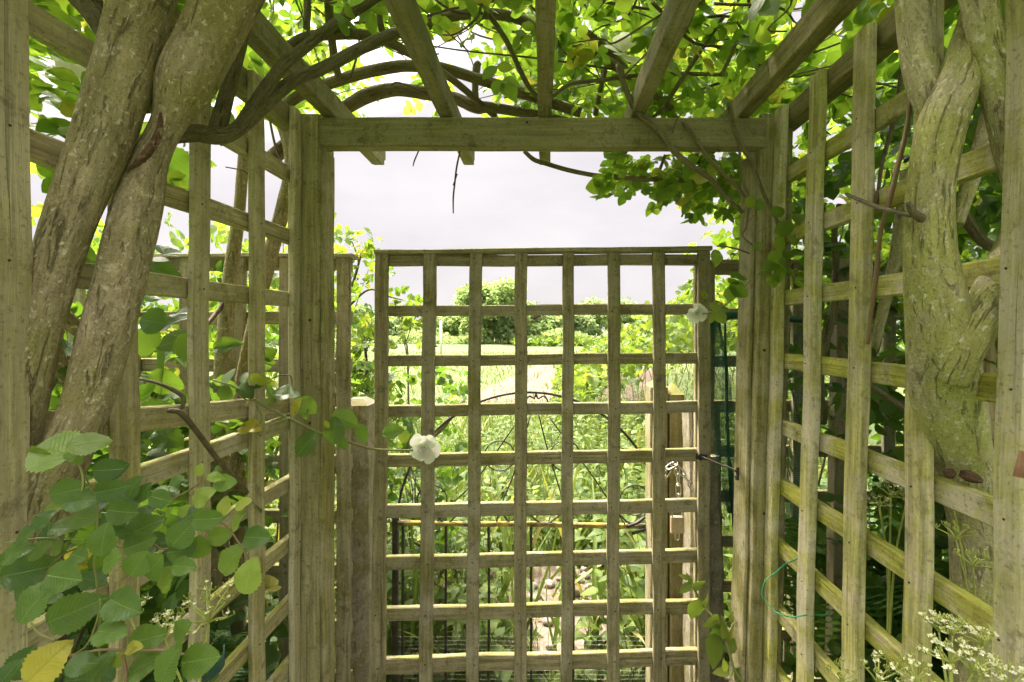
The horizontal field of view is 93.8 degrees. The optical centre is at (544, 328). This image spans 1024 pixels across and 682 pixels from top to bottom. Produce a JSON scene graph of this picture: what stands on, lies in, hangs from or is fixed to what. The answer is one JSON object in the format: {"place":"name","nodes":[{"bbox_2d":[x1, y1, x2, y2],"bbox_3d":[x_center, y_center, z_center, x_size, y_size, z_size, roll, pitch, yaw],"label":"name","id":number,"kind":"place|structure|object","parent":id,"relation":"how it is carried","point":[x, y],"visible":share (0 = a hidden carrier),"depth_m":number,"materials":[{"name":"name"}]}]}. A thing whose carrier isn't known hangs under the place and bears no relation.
{"place":"outdoors","nodes":[
{"label":"outdoors","id":0,"kind":"place"},
{"bbox_2d":[29,0,977,329],"label":"sky","id":1,"kind":"structure","parent":0,"point":[507,199],"materials":[{"name":"white"}]},
{"bbox_2d":[419,566,633,651],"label":"bare path","id":2,"kind":"structure","parent":0,"point":[544,630],"depth_m":2.59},
{"bbox_2d":[529,565,627,649],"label":"stones","id":3,"kind":"object","parent":2,"relation":"on","point":[550,583],"visible":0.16,"depth_m":2.69,"materials":[{"name":"white stone"}]},
{"bbox_2d":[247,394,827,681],"bbox_3d":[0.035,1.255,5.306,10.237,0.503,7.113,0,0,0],"label":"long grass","id":4,"kind":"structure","parent":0,"point":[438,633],"depth_m":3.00,"materials":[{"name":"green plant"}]},
{"bbox_2d":[148,330,943,681],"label":"ground","id":5,"kind":"structure","parent":0,"point":[462,348],"depth_m":14.41,"materials":[{"name":"green plant"}]},
{"bbox_2d":[29,0,234,681],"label":"garden shrub","id":6,"kind":"object","parent":5,"relation":"on","point":[64,93],"visible":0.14,"depth_m":0.75,"materials":[{"name":"green plant"}]},
{"bbox_2d":[0,0,300,681],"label":"trellis wall","id":7,"kind":"structure","parent":5,"relation":"on","point":[23,144],"depth_m":0.77,"materials":[{"name":"brown wood"}]},
{"bbox_2d":[185,644,224,681],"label":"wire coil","id":8,"kind":"object","parent":7,"relation":"attached to","point":[216,670],"visible":0.9,"depth_m":0.79,"materials":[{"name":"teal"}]},
{"bbox_2d":[213,373,440,463],"bbox_3d":[-0.431,0.220,1.077,0.113,0.272,0.513,0,0,35],"label":"rose shoot","id":9,"kind":"object","parent":7,"relation":"attached to","point":[426,449],"visible":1,"depth_m":0.99,"materials":[{"name":"green plant"}]},
{"bbox_2d":[25,0,682,558],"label":"climbing rose","id":10,"kind":"object","parent":7,"relation":"attached to","point":[139,66],"visible":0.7,"depth_m":0.59,"materials":[{"name":"plant"}]},
{"bbox_2d":[0,429,271,681],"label":"rose spray","id":11,"kind":"object","parent":10,"relation":"attached to","point":[35,571],"visible":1,"depth_m":0.42,"materials":[{"name":"green plant"}]},
{"bbox_2d":[44,541,267,681],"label":"fern","id":12,"kind":"object","parent":5,"relation":"on","point":[218,639],"visible":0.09,"depth_m":1.26,"materials":[{"name":"green plant"}]},
{"bbox_2d":[45,277,278,647],"bbox_3d":[-2.071,0.686,1.414,1.603,1.935,2.660,0,0,0],"label":"hedge","id":13,"kind":"object","parent":5,"relation":"on","point":[165,308],"visible":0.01,"depth_m":2.09,"materials":[{"name":"green plant"}]},
{"bbox_2d":[40,245,287,681],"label":"garden shrub","id":14,"kind":"object","parent":5,"relation":"on","point":[173,597],"visible":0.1,"depth_m":0.98,"materials":[{"name":"green plant"}]},
{"bbox_2d":[92,651,248,681],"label":"fern","id":15,"kind":"object","parent":5,"relation":"on","point":[245,670],"visible":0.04,"depth_m":1.11,"materials":[{"name":"green plant"}]},
{"bbox_2d":[129,578,234,681],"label":"cow parsley","id":16,"kind":"object","parent":5,"relation":"on","point":[167,614],"visible":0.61,"depth_m":0.51,"materials":[{"name":"green plant"}]},
{"bbox_2d":[32,201,380,641],"bbox_3d":[-1.318,0.517,1.742,1.302,1.973,0.893,0,0,0],"label":"garden shrub","id":17,"kind":"object","parent":5,"relation":"on","point":[221,236],"visible":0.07,"depth_m":1.68,"materials":[{"name":"green plant"}]},
{"bbox_2d":[138,103,287,619],"bbox_3d":[-0.688,0.051,0.940,0.266,1.295,0.604,0,0,-17],"label":"garden shrub","id":18,"kind":"object","parent":5,"relation":"on","point":[154,321],"visible":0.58,"depth_m":1.10,"materials":[{"name":"green plant"}]},
{"bbox_2d":[68,253,357,681],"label":"trellis fence","id":19,"kind":"object","parent":5,"relation":"on","point":[343,466],"visible":0.24,"depth_m":1.29,"materials":[{"name":"brown wood"}]},
{"bbox_2d":[351,397,374,681],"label":"wooden post","id":20,"kind":"object","parent":5,"relation":"on","point":[361,542],"visible":0.4,"depth_m":1.38,"materials":[{"name":"brown wood"}]},
{"bbox_2d":[353,303,374,316],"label":"hedge tree","id":21,"kind":"object","parent":5,"relation":"on","point":[359,308],"visible":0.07,"depth_m":61.85,"materials":[{"name":"green plant"}]},
{"bbox_2d":[334,224,422,498],"bbox_3d":[-0.762,0.515,2.020,0.416,1.930,0.351,0,0,44],"label":"young tree","id":22,"kind":"object","parent":5,"relation":"on","point":[368,247],"visible":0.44,"depth_m":1.99,"materials":[{"name":"green plant"}]},
{"bbox_2d":[335,312,440,443],"bbox_3d":[-0.879,0.733,2.366,0.614,1.675,0.799,0,0,-25],"label":"young tree","id":23,"kind":"object","parent":5,"relation":"on","point":[365,334],"visible":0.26,"depth_m":2.25,"materials":[{"name":"green plant"}]},
{"bbox_2d":[334,360,467,654],"bbox_3d":[-0.672,0.821,2.265,0.714,1.372,0.791,0,0,0],"label":"garden shrub","id":24,"kind":"object","parent":5,"relation":"on","point":[447,474],"visible":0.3,"depth_m":2.20,"materials":[{"name":"green plant"}]},
{"bbox_2d":[435,416,455,436],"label":"cut branch","id":25,"kind":"object","parent":24,"relation":"on","point":[441,429],"visible":0.37,"depth_m":1.99,"materials":[{"name":"brown plant"}]},
{"bbox_2d":[389,316,421,336],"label":"hedge tree","id":26,"kind":"object","parent":5,"relation":"on","point":[394,327],"visible":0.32,"depth_m":56.88,"materials":[{"name":"green plant"}]},
{"bbox_2d":[389,295,422,544],"bbox_3d":[-0.905,0.955,3.195,0.306,2.368,0.119,0,0,0],"label":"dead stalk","id":27,"kind":"object","parent":5,"relation":"on","point":[396,302],"visible":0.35,"depth_m":3.20,"materials":[{"name":"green plant"}]},
{"bbox_2d":[419,316,465,335],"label":"hedge tree","id":28,"kind":"object","parent":5,"relation":"on","point":[450,325],"visible":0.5,"depth_m":53.12,"materials":[{"name":"green plant"}]},
{"bbox_2d":[456,316,483,335],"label":"hedge tree","id":29,"kind":"object","parent":5,"relation":"on","point":[464,324],"visible":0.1,"depth_m":51.34,"materials":[{"name":"green plant"}]},
{"bbox_2d":[335,328,620,344],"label":"field","id":30,"kind":"structure","parent":5,"relation":"on","point":[447,337],"depth_m":46.81,"materials":[{"name":"plant"}]},
{"bbox_2d":[451,276,527,343],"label":"tree","id":31,"kind":"object","parent":5,"relation":"on","point":[500,292],"visible":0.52,"depth_m":46.16,"materials":[{"name":"green plant"}]},
{"bbox_2d":[468,316,512,342],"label":"hedge tree","id":32,"kind":"object","parent":5,"relation":"on","point":[487,325],"visible":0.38,"depth_m":48.09,"materials":[{"name":"green plant"}]},
{"bbox_2d":[492,316,514,343],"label":"tree","id":33,"kind":"object","parent":5,"relation":"on","point":[503,324],"visible":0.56,"depth_m":46.64,"materials":[{"name":"green plant"}]},
{"bbox_2d":[510,301,557,335],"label":"hedge tree","id":34,"kind":"object","parent":5,"relation":"on","point":[534,328],"visible":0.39,"depth_m":49.11,"materials":[{"name":"green plant"}]},
{"bbox_2d":[372,246,712,681],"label":"trellis gate","id":35,"kind":"structure","parent":5,"relation":"on","point":[658,657],"depth_m":1.35,"materials":[{"name":"brown wood"}]},
{"bbox_2d":[710,312,802,546],"bbox_3d":[0.639,0.294,1.382,0.329,0.688,0.055,0,0,0],"label":"garden netting","id":36,"kind":"object","parent":35,"relation":"hanging from","point":[715,326],"visible":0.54,"depth_m":1.38,"materials":[{"name":"green plastic"}]},
{"bbox_2d":[265,380,827,681],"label":"nettles","id":37,"kind":"object","parent":5,"relation":"on","point":[597,675],"visible":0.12,"depth_m":2.49,"materials":[{"name":"green plant"}]},
{"bbox_2d":[530,315,562,330],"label":"hedge tree","id":38,"kind":"object","parent":5,"relation":"on","point":[557,320],"visible":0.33,"depth_m":50.33,"materials":[{"name":"green plant"}]},
{"bbox_2d":[265,350,829,429],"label":"meadow grass","id":39,"kind":"structure","parent":5,"relation":"on","point":[497,377],"depth_m":13.84,"materials":[{"name":"green plant"}]},
{"bbox_2d":[168,0,957,681],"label":"pergola","id":40,"kind":"object","parent":5,"relation":"on","point":[338,126],"visible":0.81,"depth_m":1.11,"materials":[{"name":"brown wood"}]},
{"bbox_2d":[678,573,743,681],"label":"bramble shoot","id":41,"kind":"object","parent":40,"relation":"attached to","point":[715,648],"visible":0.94,"depth_m":1.17,"materials":[{"name":"green plant"}]},
{"bbox_2d":[695,453,738,479],"bbox_3d":[0.446,0.351,1.244,0.034,0.038,0.205,0,0,-2],"label":"gate hook","id":42,"kind":"object","parent":40,"relation":"attached to","point":[699,456],"visible":1,"depth_m":1.26,"materials":[{"name":"metal"}]},
{"bbox_2d":[559,315,598,334],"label":"hedge tree","id":43,"kind":"object","parent":5,"relation":"on","point":[581,322],"visible":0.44,"depth_m":54.65,"materials":[{"name":"green plant"}]},
{"bbox_2d":[578,296,607,335],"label":"hedge tree","id":44,"kind":"object","parent":5,"relation":"on","point":[600,320],"visible":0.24,"depth_m":57.34,"materials":[{"name":"green plant"}]},
{"bbox_2d":[512,335,683,346],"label":"field margin","id":45,"kind":"object","parent":5,"relation":"on","point":[552,340],"visible":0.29,"depth_m":40.74,"materials":[{"name":"green plant"}]},
{"bbox_2d":[265,382,947,681],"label":"tall grass","id":46,"kind":"structure","parent":5,"relation":"on","point":[510,576],"depth_m":2.79,"materials":[{"name":"green plant"}]},
{"bbox_2d":[602,295,635,331],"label":"hedge tree","id":47,"kind":"object","parent":5,"relation":"on","point":[623,317],"visible":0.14,"depth_m":59.40,"materials":[{"name":"green plant"}]},
{"bbox_2d":[621,303,637,326],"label":"hedge tree","id":48,"kind":"object","parent":5,"relation":"on","point":[633,320],"visible":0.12,"depth_m":59.02,"materials":[{"name":"green plant"}]},
{"bbox_2d":[645,380,684,681],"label":"timber post","id":49,"kind":"object","parent":5,"relation":"on","point":[673,578],"visible":0.5,"depth_m":1.64,"materials":[{"name":"brown wood"}]},
{"bbox_2d":[390,391,645,681],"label":"iron gate","id":50,"kind":"structure","parent":49,"relation":"attached to","point":[395,523],"depth_m":1.74,"materials":[{"name":"black metal"}]},
{"bbox_2d":[543,241,838,443],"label":"bramble bank","id":51,"kind":"structure","parent":5,"relation":"on","point":[636,337],"depth_m":6.61,"materials":[{"name":"green plant"}]},
{"bbox_2d":[682,400,724,681],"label":"wooden post","id":52,"kind":"object","parent":5,"relation":"on","point":[716,577],"visible":0.49,"depth_m":1.42,"materials":[{"name":"brown wood"}]},
{"bbox_2d":[665,462,724,518],"bbox_3d":[0.449,0.490,1.451,0.204,0.192,0.096,0,0,11],"label":"chain","id":53,"kind":"object","parent":52,"relation":"attached to","point":[675,467],"visible":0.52,"depth_m":1.43,"materials":[{"name":"metal"}]},
{"bbox_2d":[670,512,683,540],"bbox_3d":[0.398,0.575,1.430,0.040,0.115,0.016,0,0,0],"label":"padlock","id":54,"kind":"object","parent":53,"relation":"hanging from","point":[676,524],"visible":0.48,"depth_m":1.42,"materials":[{"name":"metal"}]},
{"bbox_2d":[710,259,941,681],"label":"trellis fence","id":55,"kind":"object","parent":5,"relation":"on","point":[728,267],"visible":0.08,"depth_m":1.46,"materials":[{"name":"brown wood"}]},
{"bbox_2d":[825,258,849,681],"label":"garden stake","id":56,"kind":"object","parent":5,"relation":"on","point":[834,559],"visible":0.49,"depth_m":1.14,"materials":[{"name":"brown wood"}]},
{"bbox_2d":[684,0,996,671],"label":"garden shrub","id":57,"kind":"object","parent":5,"relation":"on","point":[719,239],"visible":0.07,"depth_m":1.60,"materials":[{"name":"green plant"}]},
{"bbox_2d":[782,478,948,680],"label":"fern","id":58,"kind":"object","parent":5,"relation":"on","point":[792,523],"visible":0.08,"depth_m":1.28,"materials":[{"name":"green plant"}]},
{"bbox_2d":[815,578,947,681],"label":"fern","id":59,"kind":"object","parent":5,"relation":"on","point":[879,615],"visible":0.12,"depth_m":0.97,"materials":[{"name":"green plant"}]},
{"bbox_2d":[762,0,1023,681],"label":"trellis wall","id":60,"kind":"structure","parent":5,"relation":"on","point":[1000,510],"depth_m":0.79,"materials":[{"name":"brown wood"}]},
{"bbox_2d":[397,0,1005,681],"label":"climbing rose","id":61,"kind":"object","parent":60,"relation":"attached to","point":[951,324],"visible":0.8,"depth_m":0.71,"materials":[{"name":"green plant"}]},
{"bbox_2d":[686,245,750,323],"bbox_3d":[0.420,-0.102,1.172,0.081,0.180,0.227,0,0,0],"label":"rose shoot","id":62,"kind":"object","parent":61,"relation":"attached to","point":[698,312],"visible":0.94,"depth_m":1.18,"materials":[{"name":"green plant"}]},
{"bbox_2d":[761,558,831,617],"bbox_3d":[0.535,0.525,0.978,0.134,0.143,0.111,0,0,0],"label":"garden wire","id":63,"kind":"object","parent":60,"relation":"attached to","point":[773,609],"visible":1,"depth_m":0.99,"materials":[{"name":"green"}]},
{"bbox_2d":[825,650,936,681],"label":"cow parsley","id":64,"kind":"object","parent":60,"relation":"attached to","point":[913,677],"visible":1,"depth_m":0.55,"materials":[{"name":"plant"}]},
{"bbox_2d":[867,479,904,680],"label":"cow parsley","id":65,"kind":"object","parent":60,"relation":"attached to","point":[890,585],"visible":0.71,"depth_m":0.80,"materials":[{"name":"green plant"}]},
{"bbox_2d":[934,510,993,595],"bbox_3d":[0.580,0.367,0.665,0.060,0.303,0.136,0,0,38],"label":"cow parsley","id":66,"kind":"object","parent":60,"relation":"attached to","point":[973,564],"visible":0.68,"depth_m":0.63,"materials":[{"name":"green plant"}]},
{"bbox_2d":[916,609,1023,681],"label":"cow parsley","id":67,"kind":"object","parent":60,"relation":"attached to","point":[951,628],"visible":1,"depth_m":0.44,"materials":[{"name":"plant"}]},
{"bbox_2d":[1013,450,1023,478],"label":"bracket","id":68,"kind":"object","parent":60,"relation":"attached to","point":[1019,469],"visible":1,"depth_m":0.50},
{"bbox_2d":[781,0,1004,681],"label":"garden shrub","id":69,"kind":"object","parent":5,"relation":"on","point":[986,212],"visible":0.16,"depth_m":1.06,"materials":[{"name":"green plant"}]},
{"bbox_2d":[788,79,1001,567],"bbox_3d":[1.875,0.248,1.393,1.594,2.722,2.739,0,0,0],"label":"hedge","id":70,"kind":"object","parent":5,"relation":"on","point":[889,163],"visible":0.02,"depth_m":2.04,"materials":[{"name":"green plant"}]},
{"bbox_2d":[458,365,652,403],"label":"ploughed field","id":71,"kind":"structure","parent":0,"point":[537,384],"depth_m":12.15,"materials":[{"name":"soil"}]},
{"bbox_2d":[440,321,441,354],"bbox_3d":[-1.941,0.199,9.000,0.041,0.707,0.041,0,0,22],"label":"marker pole","id":72,"kind":"object","parent":71,"relation":"on","point":[441,337],"visible":0.69,"depth_m":8.98,"materials":[{"name":"white"}]},
{"bbox_2d":[983,334,997,438],"bbox_3d":[0.745,0.238,0.800,0.065,0.710,0.022,0,0,0],"label":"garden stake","id":73,"kind":"object","parent":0,"point":[991,355],"visible":0.02,"depth_m":0.79,"materials":[{"name":"brown wood"}]}
]}

